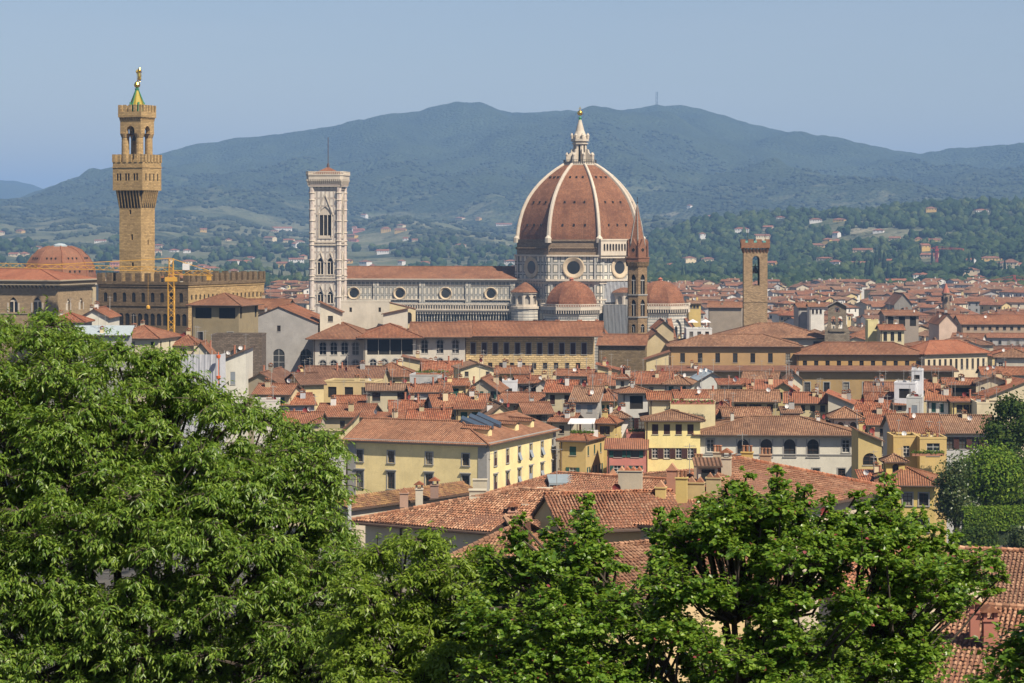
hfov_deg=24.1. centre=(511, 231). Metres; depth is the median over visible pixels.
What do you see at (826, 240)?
hillside villa
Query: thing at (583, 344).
window
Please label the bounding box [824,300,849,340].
bell gable
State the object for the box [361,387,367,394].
window
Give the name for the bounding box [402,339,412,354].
window
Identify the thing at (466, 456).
window
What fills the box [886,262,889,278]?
cypress tree
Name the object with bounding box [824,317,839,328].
house
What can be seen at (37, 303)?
window
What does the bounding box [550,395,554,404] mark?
window
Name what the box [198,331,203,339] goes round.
window
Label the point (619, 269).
round window
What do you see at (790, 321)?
house
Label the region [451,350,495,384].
house
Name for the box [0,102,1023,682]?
ground
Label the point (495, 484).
window
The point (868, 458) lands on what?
window
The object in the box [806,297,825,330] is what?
house
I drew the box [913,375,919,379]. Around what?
window
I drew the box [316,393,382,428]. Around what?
house
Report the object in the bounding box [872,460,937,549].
house
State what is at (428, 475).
window
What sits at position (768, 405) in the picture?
window
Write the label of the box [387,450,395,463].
window
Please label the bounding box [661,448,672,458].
window
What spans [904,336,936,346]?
house
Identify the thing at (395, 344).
window
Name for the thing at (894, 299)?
church
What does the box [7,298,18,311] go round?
window
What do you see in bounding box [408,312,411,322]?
window
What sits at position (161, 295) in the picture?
window
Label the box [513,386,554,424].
house
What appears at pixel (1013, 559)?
roof
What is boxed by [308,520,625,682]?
light green tree
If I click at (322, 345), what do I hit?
window
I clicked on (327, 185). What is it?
bell tower
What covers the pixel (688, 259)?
hillside villa
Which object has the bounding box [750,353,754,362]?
window
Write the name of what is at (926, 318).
house
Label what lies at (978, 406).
house
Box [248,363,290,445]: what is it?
house
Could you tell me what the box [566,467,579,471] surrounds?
window
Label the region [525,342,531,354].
window
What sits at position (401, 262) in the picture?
hillside villa
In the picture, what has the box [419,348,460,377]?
house
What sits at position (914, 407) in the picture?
window
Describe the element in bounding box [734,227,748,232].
hillside villa
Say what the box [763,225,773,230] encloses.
hillside villa
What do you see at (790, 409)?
service room
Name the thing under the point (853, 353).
ochre palace wing
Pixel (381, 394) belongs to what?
house
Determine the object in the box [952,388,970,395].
window
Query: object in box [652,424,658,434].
window
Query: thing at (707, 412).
roof terrace
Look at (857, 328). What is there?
house
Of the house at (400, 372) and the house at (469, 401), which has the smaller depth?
the house at (469, 401)
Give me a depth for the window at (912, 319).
850.28 m
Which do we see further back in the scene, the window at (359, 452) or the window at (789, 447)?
the window at (789, 447)
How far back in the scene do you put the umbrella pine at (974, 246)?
3245.95 m
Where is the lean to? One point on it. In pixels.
(650, 361)
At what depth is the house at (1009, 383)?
506.35 m
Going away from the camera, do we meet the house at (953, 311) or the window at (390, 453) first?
the window at (390, 453)
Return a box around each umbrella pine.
[692,268,715,273]
[733,267,742,272]
[767,267,786,273]
[794,248,809,252]
[819,270,829,273]
[830,269,852,273]
[895,266,915,271]
[910,268,926,272]
[923,266,937,270]
[949,269,969,275]
[959,266,972,270]
[967,245,979,248]
[984,265,1002,269]
[999,253,1021,258]
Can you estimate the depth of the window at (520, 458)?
424.01 m
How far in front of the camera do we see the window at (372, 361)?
651.93 m
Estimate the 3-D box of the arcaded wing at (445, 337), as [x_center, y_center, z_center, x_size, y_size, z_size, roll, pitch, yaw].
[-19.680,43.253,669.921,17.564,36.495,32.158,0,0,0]
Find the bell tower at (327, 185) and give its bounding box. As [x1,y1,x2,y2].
[306,163,349,313]
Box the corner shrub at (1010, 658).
[961,609,1023,682]
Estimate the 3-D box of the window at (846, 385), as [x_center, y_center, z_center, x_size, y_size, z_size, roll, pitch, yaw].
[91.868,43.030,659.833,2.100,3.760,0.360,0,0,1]
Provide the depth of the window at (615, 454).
436.09 m
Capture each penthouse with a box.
[594,408,624,473]
[645,391,672,414]
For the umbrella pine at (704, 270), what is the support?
on the ground
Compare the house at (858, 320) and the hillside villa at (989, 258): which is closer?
the house at (858, 320)
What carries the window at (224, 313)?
in the palace annex at (224, 312)
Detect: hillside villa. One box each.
[8,252,19,256]
[15,229,25,233]
[20,252,29,256]
[94,239,106,242]
[110,261,118,266]
[155,244,163,248]
[162,257,172,263]
[182,260,196,264]
[183,249,190,252]
[195,264,209,269]
[200,228,206,232]
[202,266,219,269]
[227,259,241,264]
[263,236,276,241]
[273,227,291,230]
[276,262,286,266]
[288,258,303,262]
[347,234,357,238]
[347,238,359,241]
[353,228,364,233]
[359,260,372,265]
[377,249,388,254]
[381,227,390,232]
[394,228,406,233]
[397,224,405,227]
[398,259,405,264]
[496,223,511,225]
[504,260,514,265]
[683,256,695,262]
[699,232,705,238]
[701,257,713,261]
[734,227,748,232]
[754,234,770,240]
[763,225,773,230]
[767,261,777,265]
[809,218,821,223]
[812,243,824,247]
[816,257,834,259]
[822,238,832,243]
[830,260,840,264]
[832,231,840,237]
[833,218,846,221]
[852,248,872,252]
[873,229,884,233]
[883,278,906,280]
[889,236,900,240]
[912,272,927,278]
[919,243,930,251]
[920,253,938,258]
[925,207,935,212]
[962,268,979,275]
[974,209,988,211]
[981,256,1001,260]
[1002,259,1019,268]
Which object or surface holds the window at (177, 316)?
in the crenellated palace at (128, 297)
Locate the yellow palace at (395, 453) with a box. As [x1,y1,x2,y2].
[341,410,561,494]
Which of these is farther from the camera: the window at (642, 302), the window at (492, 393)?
the window at (642, 302)
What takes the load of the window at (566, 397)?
in the house at (556, 391)
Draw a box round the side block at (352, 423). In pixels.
[340,411,361,489]
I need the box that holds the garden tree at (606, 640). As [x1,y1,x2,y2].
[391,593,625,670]
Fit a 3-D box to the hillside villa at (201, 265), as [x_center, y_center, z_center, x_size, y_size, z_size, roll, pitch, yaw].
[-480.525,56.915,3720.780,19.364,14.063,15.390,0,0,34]
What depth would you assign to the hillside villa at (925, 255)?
3282.04 m
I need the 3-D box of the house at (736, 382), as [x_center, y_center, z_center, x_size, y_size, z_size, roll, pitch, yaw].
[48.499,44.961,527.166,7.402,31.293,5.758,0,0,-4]
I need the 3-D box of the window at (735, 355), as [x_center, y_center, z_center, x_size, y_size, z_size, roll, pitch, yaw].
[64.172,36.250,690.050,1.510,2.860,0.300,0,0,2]
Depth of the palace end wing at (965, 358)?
690.10 m
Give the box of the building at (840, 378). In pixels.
[655,365,958,399]
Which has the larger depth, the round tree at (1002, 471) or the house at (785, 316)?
the house at (785, 316)
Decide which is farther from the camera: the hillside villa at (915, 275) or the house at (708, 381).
the hillside villa at (915, 275)
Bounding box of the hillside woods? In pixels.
[0,195,1023,287]
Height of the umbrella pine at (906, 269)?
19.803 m
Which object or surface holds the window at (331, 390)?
in the house at (355, 385)
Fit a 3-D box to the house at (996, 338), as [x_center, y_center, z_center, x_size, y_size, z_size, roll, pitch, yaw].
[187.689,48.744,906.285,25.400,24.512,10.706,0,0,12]
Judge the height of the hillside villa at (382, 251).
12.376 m
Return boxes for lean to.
[643,350,670,370]
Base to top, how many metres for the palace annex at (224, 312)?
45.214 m
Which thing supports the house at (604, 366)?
on the ground
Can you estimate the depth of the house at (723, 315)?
960.29 m
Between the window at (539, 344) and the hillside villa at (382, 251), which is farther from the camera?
the hillside villa at (382, 251)
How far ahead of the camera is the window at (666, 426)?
440.04 m
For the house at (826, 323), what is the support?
on the ground
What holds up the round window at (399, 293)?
in the cathedral
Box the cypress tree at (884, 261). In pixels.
[882,250,886,268]
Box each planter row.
[416,369,448,374]
[570,428,593,434]
[628,428,644,433]
[671,397,714,404]
[912,450,944,455]
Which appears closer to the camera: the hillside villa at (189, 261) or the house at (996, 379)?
the house at (996, 379)
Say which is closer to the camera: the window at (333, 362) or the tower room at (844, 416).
the tower room at (844, 416)
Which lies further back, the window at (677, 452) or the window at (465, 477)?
the window at (677, 452)
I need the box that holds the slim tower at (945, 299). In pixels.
[941,284,950,308]
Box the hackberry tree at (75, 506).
[0,295,393,682]
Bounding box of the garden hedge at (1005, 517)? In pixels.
[961,503,1023,544]
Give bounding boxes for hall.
[258,303,319,371]
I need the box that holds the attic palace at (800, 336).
[718,322,824,345]
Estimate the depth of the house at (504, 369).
561.76 m
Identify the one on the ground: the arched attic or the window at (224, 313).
the arched attic
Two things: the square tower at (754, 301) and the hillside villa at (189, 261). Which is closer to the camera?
the square tower at (754, 301)
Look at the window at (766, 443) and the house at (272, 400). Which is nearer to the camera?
the window at (766, 443)
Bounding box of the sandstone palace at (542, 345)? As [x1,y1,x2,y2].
[465,321,604,378]
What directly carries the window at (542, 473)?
in the yellow palace at (395, 453)
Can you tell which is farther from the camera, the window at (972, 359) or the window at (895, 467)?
the window at (972, 359)
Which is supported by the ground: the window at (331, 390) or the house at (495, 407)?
the house at (495, 407)
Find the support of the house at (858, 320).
on the ground
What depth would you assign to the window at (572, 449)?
437.05 m
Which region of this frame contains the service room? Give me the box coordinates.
[776,391,802,415]
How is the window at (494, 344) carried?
in the sandstone palace at (542, 345)
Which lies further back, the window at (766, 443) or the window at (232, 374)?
the window at (232, 374)
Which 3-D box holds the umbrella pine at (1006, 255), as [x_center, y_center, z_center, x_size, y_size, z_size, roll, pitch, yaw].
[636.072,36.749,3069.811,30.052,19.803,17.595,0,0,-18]
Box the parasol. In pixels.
[701,319,710,327]
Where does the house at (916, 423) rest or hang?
on the ground
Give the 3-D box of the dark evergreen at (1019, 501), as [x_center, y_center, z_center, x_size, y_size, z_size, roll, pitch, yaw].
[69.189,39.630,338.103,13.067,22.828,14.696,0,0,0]
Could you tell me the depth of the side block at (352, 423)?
424.00 m
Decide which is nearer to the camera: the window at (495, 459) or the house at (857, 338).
the window at (495, 459)
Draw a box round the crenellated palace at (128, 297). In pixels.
[97,271,264,335]
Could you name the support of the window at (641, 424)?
in the house at (633, 398)
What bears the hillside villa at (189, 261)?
on the ground
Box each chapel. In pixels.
[25,243,97,307]
[646,327,669,356]
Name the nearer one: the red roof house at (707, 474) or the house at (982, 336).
the red roof house at (707, 474)
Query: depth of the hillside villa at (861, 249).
3492.24 m
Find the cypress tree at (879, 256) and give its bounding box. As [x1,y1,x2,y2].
[878,248,881,262]
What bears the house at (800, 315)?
on the ground
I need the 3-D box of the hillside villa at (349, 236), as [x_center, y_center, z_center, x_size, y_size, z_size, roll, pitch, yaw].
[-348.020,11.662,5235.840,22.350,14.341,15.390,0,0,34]
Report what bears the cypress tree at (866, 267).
on the ground
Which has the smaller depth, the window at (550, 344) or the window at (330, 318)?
the window at (550, 344)
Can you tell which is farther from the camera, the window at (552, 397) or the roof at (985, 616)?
the window at (552, 397)
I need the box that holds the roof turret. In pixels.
[878,453,909,473]
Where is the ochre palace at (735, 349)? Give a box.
[665,333,804,364]
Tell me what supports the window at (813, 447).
in the white palace at (816, 443)
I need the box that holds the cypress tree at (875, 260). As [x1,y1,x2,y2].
[874,253,877,265]
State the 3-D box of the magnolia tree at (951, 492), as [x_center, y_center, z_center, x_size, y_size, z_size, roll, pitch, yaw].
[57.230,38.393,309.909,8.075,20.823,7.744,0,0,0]
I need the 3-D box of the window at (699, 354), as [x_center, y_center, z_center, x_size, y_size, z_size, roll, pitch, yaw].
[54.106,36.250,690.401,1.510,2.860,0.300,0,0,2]
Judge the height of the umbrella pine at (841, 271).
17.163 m
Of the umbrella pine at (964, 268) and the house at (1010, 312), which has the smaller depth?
the house at (1010, 312)
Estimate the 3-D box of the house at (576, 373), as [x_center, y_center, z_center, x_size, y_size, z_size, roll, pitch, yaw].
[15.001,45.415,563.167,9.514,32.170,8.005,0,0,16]
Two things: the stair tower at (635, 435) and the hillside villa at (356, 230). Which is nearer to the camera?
the stair tower at (635, 435)
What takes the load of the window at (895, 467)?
in the roof turret
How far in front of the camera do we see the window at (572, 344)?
659.46 m
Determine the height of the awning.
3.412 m
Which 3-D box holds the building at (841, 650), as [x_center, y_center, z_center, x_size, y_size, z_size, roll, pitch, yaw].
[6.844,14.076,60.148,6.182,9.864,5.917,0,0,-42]
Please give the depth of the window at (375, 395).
499.98 m
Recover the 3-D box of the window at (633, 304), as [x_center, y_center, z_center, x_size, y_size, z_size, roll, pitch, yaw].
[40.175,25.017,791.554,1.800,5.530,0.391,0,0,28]
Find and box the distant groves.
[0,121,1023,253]
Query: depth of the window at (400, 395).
500.34 m
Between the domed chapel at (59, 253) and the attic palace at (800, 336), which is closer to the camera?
the attic palace at (800, 336)
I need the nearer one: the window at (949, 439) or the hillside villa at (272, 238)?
the window at (949, 439)
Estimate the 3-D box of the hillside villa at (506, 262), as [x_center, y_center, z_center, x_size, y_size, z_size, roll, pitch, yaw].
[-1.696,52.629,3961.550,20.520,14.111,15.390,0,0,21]
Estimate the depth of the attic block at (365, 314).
690.00 m
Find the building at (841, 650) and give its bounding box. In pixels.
[664,609,893,682]
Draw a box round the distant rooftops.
[96,277,1023,325]
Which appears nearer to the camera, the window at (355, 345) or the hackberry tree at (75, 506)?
the hackberry tree at (75, 506)
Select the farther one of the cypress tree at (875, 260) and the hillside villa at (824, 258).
the hillside villa at (824, 258)
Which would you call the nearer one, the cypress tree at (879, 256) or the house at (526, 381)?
the house at (526, 381)
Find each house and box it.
[50,298,94,407]
[73,314,134,478]
[82,299,121,324]
[132,314,181,448]
[172,325,202,451]
[191,330,216,353]
[219,334,255,450]
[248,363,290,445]
[250,368,304,410]
[254,385,280,530]
[280,387,317,469]
[282,396,327,428]
[285,358,326,410]
[303,353,390,382]
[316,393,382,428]
[318,301,344,330]
[318,449,345,557]
[323,477,487,610]
[324,374,382,402]
[334,381,367,402]
[351,486,577,666]
[365,368,411,411]
[368,399,406,417]
[377,359,415,382]
[381,307,409,328]
[387,387,428,411]
[401,344,437,370]
[405,371,453,398]
[405,396,453,419]
[409,362,441,383]
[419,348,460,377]
[425,389,455,419]
[435,364,470,397]
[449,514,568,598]
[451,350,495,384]
[453,381,492,419]
[462,365,509,399]
[476,392,509,415]
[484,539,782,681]
[486,466,666,492]
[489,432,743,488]
[494,358,533,381]
[499,389,545,410]
[502,367,517,390]
[512,363,540,391]
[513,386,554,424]
[530,488,683,542]
[533,364,550,391]
[542,371,580,411]
[547,399,583,470]
[552,357,596,384]
[555,424,606,473]
[568,374,606,430]
[586,364,616,389]
[595,350,630,374]
[600,373,617,410]
[604,438,648,473]
[608,402,631,437]
[611,377,652,428]
[612,359,636,388]
[630,358,676,390]
[633,445,900,631]
[638,409,705,471]
[660,355,704,377]
[661,361,697,390]
[672,375,709,398]
[684,327,711,338]
[686,296,701,326]
[690,359,721,388]
[701,310,705,320]
[707,294,742,332]
[707,375,780,414]
[709,393,735,419]
[714,365,747,388]
[741,368,781,378]
[746,368,785,388]
[767,307,788,321]
[771,305,792,310]
[773,366,799,414]
[778,309,793,321]
[781,360,804,391]
[782,316,841,328]
[783,380,827,419]
[792,295,806,328]
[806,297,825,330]
[806,329,824,332]
[811,550,990,682]
[824,310,848,323]
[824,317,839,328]
[824,320,834,329]
[825,389,856,411]
[847,313,852,326]
[848,410,885,478]
[849,323,864,332]
[850,330,864,337]
[850,335,864,341]
[854,386,894,421]
[854,450,882,481]
[855,316,860,325]
[859,311,877,324]
[861,378,906,412]
[861,396,895,468]
[863,370,894,391]
[864,308,886,313]
[865,312,878,341]
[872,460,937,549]
[875,317,905,344]
[878,302,919,342]
[880,399,945,455]
[887,420,919,467]
[894,370,917,412]
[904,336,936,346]
[906,384,923,412]
[911,363,923,393]
[913,421,946,553]
[919,316,931,323]
[919,324,928,331]
[919,330,928,340]
[924,366,940,412]
[924,380,952,413]
[927,308,957,339]
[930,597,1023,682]
[938,403,996,546]
[939,365,978,395]
[940,306,960,314]
[944,333,994,350]
[946,381,989,413]
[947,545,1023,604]
[950,312,968,317]
[950,331,986,340]
[953,311,1023,332]
[963,339,984,348]
[967,372,1023,479]
[970,387,1009,427]
[973,362,1008,391]
[975,358,1023,378]
[985,328,1023,345]
[987,347,1023,365]
[988,308,1023,314]
[992,339,1023,365]
[993,344,1023,349]
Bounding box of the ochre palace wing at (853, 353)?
[793,341,929,364]
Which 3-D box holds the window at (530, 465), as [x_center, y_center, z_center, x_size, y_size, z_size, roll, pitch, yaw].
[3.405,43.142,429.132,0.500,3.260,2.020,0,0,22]
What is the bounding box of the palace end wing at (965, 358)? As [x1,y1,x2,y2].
[911,339,991,376]
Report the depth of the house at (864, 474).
382.68 m
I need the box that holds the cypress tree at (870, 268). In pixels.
[868,257,873,275]
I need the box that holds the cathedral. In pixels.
[347,108,694,369]
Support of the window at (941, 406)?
in the house at (934, 396)
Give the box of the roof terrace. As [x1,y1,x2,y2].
[670,398,715,428]
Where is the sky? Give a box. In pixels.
[0,0,1023,188]
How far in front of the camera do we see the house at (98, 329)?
521.05 m
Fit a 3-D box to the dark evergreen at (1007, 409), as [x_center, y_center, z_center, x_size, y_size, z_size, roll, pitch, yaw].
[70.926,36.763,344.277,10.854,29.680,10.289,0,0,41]
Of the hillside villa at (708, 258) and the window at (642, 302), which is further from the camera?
the hillside villa at (708, 258)
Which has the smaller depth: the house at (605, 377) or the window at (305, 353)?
the house at (605, 377)
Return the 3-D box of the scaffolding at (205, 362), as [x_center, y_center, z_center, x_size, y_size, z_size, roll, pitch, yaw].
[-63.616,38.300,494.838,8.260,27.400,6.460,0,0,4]
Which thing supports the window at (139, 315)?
in the crenellated palace at (128, 297)
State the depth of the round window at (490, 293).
1081.70 m
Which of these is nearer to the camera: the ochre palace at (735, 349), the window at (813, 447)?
the window at (813, 447)
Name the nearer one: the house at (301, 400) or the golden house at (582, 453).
the golden house at (582, 453)
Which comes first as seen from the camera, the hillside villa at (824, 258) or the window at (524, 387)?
the window at (524, 387)
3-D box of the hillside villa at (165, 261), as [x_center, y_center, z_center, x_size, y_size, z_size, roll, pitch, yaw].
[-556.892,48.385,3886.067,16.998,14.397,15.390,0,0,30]
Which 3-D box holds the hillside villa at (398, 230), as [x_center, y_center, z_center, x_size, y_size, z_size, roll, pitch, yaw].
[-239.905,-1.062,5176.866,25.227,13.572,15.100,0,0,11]
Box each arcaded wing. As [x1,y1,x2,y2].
[305,322,366,364]
[409,321,472,361]
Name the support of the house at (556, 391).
on the ground
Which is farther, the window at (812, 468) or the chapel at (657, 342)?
the chapel at (657, 342)
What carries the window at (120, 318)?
in the crenellated palace at (128, 297)
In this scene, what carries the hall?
on the ground
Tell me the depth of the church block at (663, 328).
760.00 m
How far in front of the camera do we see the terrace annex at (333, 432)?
420.00 m
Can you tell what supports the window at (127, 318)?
in the crenellated palace at (128, 297)
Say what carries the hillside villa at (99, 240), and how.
on the ground
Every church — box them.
[0,268,96,412]
[596,333,649,370]
[884,292,912,309]
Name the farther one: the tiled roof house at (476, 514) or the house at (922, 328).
the house at (922, 328)
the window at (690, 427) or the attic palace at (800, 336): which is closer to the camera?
the window at (690, 427)
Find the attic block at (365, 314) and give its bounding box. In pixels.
[341,300,390,328]
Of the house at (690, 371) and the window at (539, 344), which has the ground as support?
the house at (690, 371)
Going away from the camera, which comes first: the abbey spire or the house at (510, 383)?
the house at (510, 383)
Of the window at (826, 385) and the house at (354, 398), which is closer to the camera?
the house at (354, 398)
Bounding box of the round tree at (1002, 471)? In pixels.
[939,437,1023,506]
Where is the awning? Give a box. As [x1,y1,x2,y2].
[568,418,597,436]
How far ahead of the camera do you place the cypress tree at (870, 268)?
2798.49 m
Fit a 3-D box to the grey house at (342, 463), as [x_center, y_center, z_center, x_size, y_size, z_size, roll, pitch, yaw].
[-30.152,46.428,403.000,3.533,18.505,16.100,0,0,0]
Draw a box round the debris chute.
[216,352,220,383]
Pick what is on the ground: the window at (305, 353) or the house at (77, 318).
the house at (77, 318)
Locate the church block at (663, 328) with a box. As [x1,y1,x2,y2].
[649,318,674,340]
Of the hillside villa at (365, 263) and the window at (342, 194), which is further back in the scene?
the hillside villa at (365, 263)
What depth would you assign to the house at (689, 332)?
700.00 m
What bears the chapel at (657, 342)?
on the ground
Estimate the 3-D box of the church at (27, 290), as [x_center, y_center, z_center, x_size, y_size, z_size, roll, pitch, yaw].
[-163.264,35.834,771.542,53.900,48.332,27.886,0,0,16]
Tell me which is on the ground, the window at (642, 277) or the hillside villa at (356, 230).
the hillside villa at (356, 230)
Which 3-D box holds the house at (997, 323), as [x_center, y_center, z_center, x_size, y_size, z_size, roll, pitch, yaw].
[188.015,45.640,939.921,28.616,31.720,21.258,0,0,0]
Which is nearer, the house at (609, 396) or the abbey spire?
the house at (609, 396)
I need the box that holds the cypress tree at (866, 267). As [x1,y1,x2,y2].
[864,259,868,273]
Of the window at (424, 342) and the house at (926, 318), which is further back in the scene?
the house at (926, 318)
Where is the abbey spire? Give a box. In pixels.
[625,197,649,333]
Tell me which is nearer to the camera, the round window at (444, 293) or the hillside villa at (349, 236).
the round window at (444, 293)
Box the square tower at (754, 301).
[740,239,769,325]
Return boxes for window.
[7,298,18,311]
[31,298,42,311]
[113,292,116,301]
[119,313,122,324]
[125,313,129,324]
[138,313,141,324]
[141,293,144,301]
[144,314,147,324]
[150,314,154,324]
[157,314,160,325]
[160,293,163,301]
[163,314,166,325]
[169,314,172,325]
[176,314,179,325]
[179,293,182,302]
[182,314,186,325]
[196,307,210,317]
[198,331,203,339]
[219,308,234,318]
[230,372,235,384]
[273,349,284,368]
[300,349,311,369]
[316,251,324,274]
[316,285,324,303]
[317,194,333,238]
[318,341,326,355]
[318,359,327,364]
[325,285,334,303]
[326,251,333,274]
[328,316,332,321]
[328,387,335,396]
[329,341,337,355]
[329,359,337,364]
[340,341,348,355]
[340,359,348,364]
[340,420,344,427]
[341,194,343,238]
[345,387,352,394]
[347,287,359,299]
[351,341,359,355]
[351,359,359,364]
[354,468,364,488]
[356,449,363,462]
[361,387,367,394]
[367,339,377,354]
[369,358,376,364]
[372,392,380,401]
[379,339,389,354]
[380,358,388,364]
[385,469,396,489]
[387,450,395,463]
[390,339,400,354]
[393,287,405,299]
[397,392,403,399]
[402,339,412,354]
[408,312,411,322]
[420,339,428,353]
[423,471,434,485]
[424,451,433,464]
[435,339,444,353]
[439,287,451,299]
[451,339,459,353]
[453,388,458,395]
[460,472,470,484]
[461,453,469,466]
[470,342,475,354]
[481,342,486,354]
[484,287,496,299]
[488,391,495,398]
[492,342,498,354]
[493,450,497,466]
[493,472,498,489]
[503,342,509,354]
[505,469,510,485]
[506,448,509,463]
[514,342,520,354]
[517,466,522,481]
[518,445,522,460]
[520,386,528,391]
[524,256,537,277]
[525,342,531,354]
[529,442,533,458]
[529,464,533,478]
[536,342,542,354]
[536,415,541,420]
[540,440,545,455]
[540,461,545,475]
[542,415,546,422]
[548,342,553,354]
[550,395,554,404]
[551,458,555,472]
[559,342,564,354]
[559,425,563,432]
[562,257,584,278]
[564,395,568,402]
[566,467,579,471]
[569,446,575,455]
[570,342,575,354]
[576,405,580,412]
[581,342,586,354]
[587,405,592,412]
[600,426,604,434]
[605,426,609,434]
[610,451,625,457]
[610,465,623,473]
[611,256,627,277]
[627,451,642,457]
[629,418,638,428]
[630,396,642,408]
[631,275,635,293]
[631,300,635,315]
[634,418,643,428]
[641,275,644,293]
[641,300,644,315]
[649,448,660,458]
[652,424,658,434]
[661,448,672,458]
[663,424,669,434]
[673,448,684,458]
[675,424,681,434]
[680,353,684,361]
[685,448,696,457]
[687,424,693,433]
[698,353,701,361]
[705,438,714,452]
[715,353,719,361]
[733,353,737,362]
[735,404,746,406]
[736,439,749,455]
[749,404,760,406]
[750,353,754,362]
[759,439,772,456]
[767,404,772,412]
[768,353,772,362]
[783,439,796,457]
[786,353,789,362]
[804,382,810,391]
[806,439,819,457]
[810,405,814,411]
[811,467,820,471]
[820,405,824,411]
[823,382,829,391]
[837,467,845,476]
[841,439,850,452]
[843,382,849,391]
[849,422,857,428]
[862,453,876,465]
[883,332,886,340]
[888,317,893,323]
[892,464,898,472]
[899,317,904,325]
[899,389,910,397]
[902,492,913,506]
[903,446,909,456]
[910,317,915,325]
[912,405,916,412]
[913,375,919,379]
[917,492,929,506]
[927,443,939,451]
[931,403,935,412]
[939,403,943,412]
[947,437,956,449]
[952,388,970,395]
[955,437,969,449]
[956,405,962,413]
[963,405,969,413]
[968,437,982,449]
[971,358,973,368]
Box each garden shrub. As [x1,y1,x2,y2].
[953,514,1000,546]
[1000,521,1023,547]
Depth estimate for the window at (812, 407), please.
486.01 m
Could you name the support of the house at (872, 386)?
on the ground
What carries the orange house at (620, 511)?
on the ground
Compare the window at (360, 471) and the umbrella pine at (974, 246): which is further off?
the umbrella pine at (974, 246)
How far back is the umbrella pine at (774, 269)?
2796.89 m
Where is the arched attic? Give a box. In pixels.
[389,302,415,327]
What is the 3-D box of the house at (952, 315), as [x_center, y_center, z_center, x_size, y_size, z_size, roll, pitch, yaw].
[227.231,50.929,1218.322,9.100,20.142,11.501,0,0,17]
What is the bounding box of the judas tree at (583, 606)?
[439,464,1010,682]
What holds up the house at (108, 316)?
on the ground
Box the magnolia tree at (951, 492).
[926,448,982,537]
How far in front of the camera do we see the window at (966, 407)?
488.16 m
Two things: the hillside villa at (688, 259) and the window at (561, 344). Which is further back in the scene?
the hillside villa at (688, 259)
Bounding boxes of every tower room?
[718,407,771,418]
[825,406,865,428]
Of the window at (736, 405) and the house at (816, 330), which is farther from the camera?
the house at (816, 330)
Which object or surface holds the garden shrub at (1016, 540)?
on the ground
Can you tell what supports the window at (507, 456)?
in the yellow palace at (395, 453)
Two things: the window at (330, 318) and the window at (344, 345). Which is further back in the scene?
the window at (330, 318)
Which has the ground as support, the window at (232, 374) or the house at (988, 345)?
the house at (988, 345)
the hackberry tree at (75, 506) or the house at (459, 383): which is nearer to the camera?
the hackberry tree at (75, 506)
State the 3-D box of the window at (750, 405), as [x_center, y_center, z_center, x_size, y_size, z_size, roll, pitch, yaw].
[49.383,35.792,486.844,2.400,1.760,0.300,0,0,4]
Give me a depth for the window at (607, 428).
445.99 m
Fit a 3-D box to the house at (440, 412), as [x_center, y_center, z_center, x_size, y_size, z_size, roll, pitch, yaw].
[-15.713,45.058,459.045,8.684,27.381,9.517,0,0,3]
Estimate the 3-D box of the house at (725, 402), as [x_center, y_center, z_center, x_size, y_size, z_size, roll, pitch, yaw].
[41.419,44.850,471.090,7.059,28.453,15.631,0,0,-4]
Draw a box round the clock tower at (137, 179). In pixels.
[112,68,161,280]
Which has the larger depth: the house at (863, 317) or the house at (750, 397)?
the house at (863, 317)
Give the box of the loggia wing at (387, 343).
[356,323,423,365]
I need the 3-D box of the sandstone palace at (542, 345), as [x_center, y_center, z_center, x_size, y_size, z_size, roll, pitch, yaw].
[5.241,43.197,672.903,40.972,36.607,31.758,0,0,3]
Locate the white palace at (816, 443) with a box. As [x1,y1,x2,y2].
[691,399,851,477]
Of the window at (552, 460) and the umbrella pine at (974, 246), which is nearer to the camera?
the window at (552, 460)
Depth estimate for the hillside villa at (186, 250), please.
4375.16 m
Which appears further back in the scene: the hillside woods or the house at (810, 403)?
the hillside woods
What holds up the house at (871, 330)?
on the ground
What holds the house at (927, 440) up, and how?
on the ground
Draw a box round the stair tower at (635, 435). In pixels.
[626,417,644,437]
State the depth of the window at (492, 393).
499.85 m
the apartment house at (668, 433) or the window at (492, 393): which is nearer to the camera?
the apartment house at (668, 433)
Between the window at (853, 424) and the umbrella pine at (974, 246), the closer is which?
the window at (853, 424)
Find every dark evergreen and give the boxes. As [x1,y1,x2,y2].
[975,385,1023,546]
[980,431,1023,546]
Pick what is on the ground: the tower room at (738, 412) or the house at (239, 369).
the house at (239, 369)
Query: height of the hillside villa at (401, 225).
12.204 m
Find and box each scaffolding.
[181,350,225,482]
[603,303,627,333]
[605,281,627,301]
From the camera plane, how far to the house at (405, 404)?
481.71 m
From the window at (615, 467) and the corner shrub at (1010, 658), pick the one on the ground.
the corner shrub at (1010, 658)
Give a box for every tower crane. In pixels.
[0,258,212,331]
[931,246,963,261]
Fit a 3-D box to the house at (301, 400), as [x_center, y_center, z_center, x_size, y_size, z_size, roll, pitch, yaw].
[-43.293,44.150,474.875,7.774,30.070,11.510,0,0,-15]
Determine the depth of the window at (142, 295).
704.22 m
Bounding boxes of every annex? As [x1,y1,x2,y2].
[185,292,264,343]
[212,333,265,447]
[247,293,295,314]
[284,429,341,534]
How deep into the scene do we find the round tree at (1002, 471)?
319.28 m
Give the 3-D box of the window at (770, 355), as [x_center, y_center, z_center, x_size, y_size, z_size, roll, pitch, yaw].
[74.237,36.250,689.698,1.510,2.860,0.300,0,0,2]
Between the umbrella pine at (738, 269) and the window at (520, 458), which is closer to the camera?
the window at (520, 458)

